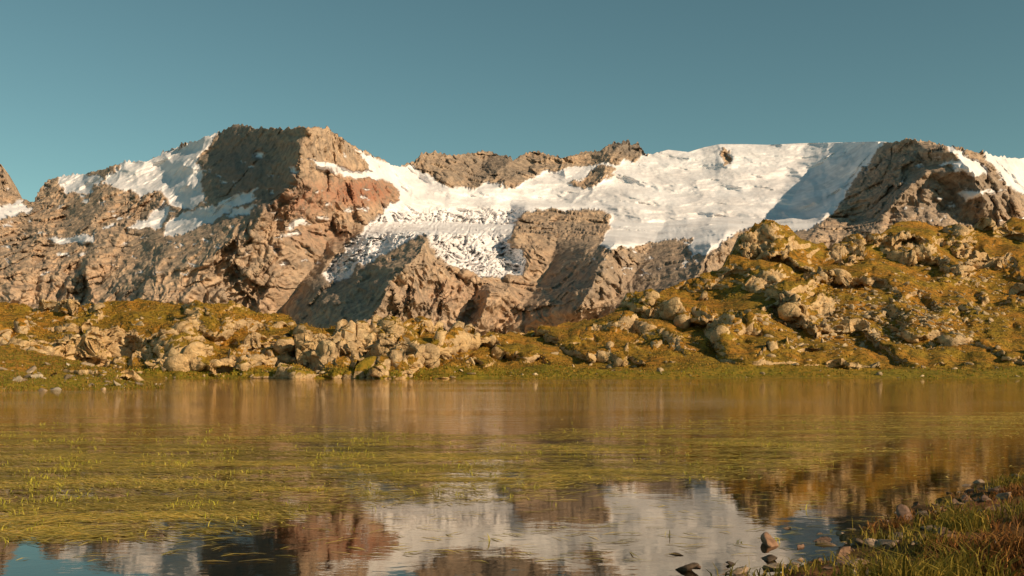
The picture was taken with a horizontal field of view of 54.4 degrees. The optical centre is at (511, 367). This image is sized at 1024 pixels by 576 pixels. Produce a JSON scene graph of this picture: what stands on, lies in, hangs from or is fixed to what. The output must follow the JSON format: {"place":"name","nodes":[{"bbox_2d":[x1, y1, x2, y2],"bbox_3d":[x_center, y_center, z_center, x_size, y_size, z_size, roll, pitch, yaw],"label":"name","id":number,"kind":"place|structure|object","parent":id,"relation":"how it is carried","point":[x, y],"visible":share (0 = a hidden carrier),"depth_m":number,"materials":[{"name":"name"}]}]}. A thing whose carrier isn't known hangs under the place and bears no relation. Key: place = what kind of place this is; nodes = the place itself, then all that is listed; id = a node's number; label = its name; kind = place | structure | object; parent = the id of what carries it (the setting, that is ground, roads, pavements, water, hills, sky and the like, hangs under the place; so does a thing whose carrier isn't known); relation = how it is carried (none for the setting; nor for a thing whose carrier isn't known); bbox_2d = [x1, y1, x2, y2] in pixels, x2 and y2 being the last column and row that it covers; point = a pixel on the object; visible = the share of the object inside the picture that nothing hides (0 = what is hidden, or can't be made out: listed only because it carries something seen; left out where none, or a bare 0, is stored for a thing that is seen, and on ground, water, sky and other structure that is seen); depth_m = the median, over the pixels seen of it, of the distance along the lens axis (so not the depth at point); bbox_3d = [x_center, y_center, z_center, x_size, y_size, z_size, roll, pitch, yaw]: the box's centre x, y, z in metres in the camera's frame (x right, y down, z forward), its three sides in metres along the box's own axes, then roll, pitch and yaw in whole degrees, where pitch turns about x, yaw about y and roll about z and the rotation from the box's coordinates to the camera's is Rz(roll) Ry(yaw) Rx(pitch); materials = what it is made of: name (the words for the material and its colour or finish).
{"place":"outdoors","nodes":[
{"label":"outdoors","id":0,"kind":"place"},
{"bbox_2d":[0,346,164,390],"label":"grassy spit","id":1,"kind":"structure","parent":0,"point":[133,375],"depth_m":84.02,"materials":[{"name":"green plant"}]},
{"bbox_2d":[0,361,160,390],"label":"spit boulders","id":2,"kind":"object","parent":1,"relation":"on","point":[35,375],"visible":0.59,"depth_m":78.34,"materials":[{"name":"stone"}]},
{"bbox_2d":[0,124,1023,336],"bbox_3d":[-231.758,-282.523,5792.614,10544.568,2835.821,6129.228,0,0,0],"label":"mountain range","id":3,"kind":"structure","parent":0,"point":[321,228],"depth_m":4586.51,"materials":[{"name":"brown stone"}]},
{"bbox_2d":[0,378,1023,517],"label":"lake water","id":4,"kind":"structure","parent":0,"point":[410,406],"depth_m":26.33,"materials":[{"name":"brown liquid"}]},
{"bbox_2d":[0,419,1009,544],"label":"emergent reeds","id":5,"kind":"object","parent":4,"relation":"in","point":[50,498],"visible":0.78,"depth_m":15.54,"materials":[{"name":"green plant"}]},
{"bbox_2d":[0,412,1023,561],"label":"floating pondweed","id":6,"kind":"object","parent":4,"relation":"on","point":[102,505],"visible":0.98,"depth_m":15.30,"materials":[{"name":"green plant"}]},
{"bbox_2d":[668,544,804,574],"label":"water stones","id":7,"kind":"object","parent":4,"relation":"on","point":[693,565],"visible":0.95,"depth_m":8.08,"materials":[{"name":"grey stone"}]},
{"bbox_2d":[0,217,1023,378],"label":"rocky hillside","id":8,"kind":"structure","parent":0,"point":[307,349],"depth_m":185.91,"materials":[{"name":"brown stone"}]},
{"bbox_2d":[25,225,1022,378],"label":"scree boulders","id":9,"kind":"object","parent":8,"relation":"on","point":[868,315],"visible":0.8,"depth_m":203.55,"materials":[{"name":"stone"}]},
{"bbox_2d":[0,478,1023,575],"bbox_3d":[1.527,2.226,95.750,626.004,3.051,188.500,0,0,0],"label":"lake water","id":10,"kind":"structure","parent":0,"point":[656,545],"depth_m":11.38,"materials":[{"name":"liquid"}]},
{"bbox_2d":[699,474,1019,575],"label":"shore stones","id":11,"kind":"object","parent":10,"relation":"on","point":[769,542],"visible":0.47,"depth_m":8.94,"materials":[{"name":"stone"}]},
{"bbox_2d":[706,470,1023,575],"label":"bank grass","id":12,"kind":"structure","parent":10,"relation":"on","point":[957,520],"depth_m":7.61,"materials":[{"name":"green plant"}]},
{"bbox_2d":[0,0,1023,201],"label":"sky","id":13,"kind":"structure","parent":0,"point":[86,86],"materials":[{"name":"blue"}]}
]}

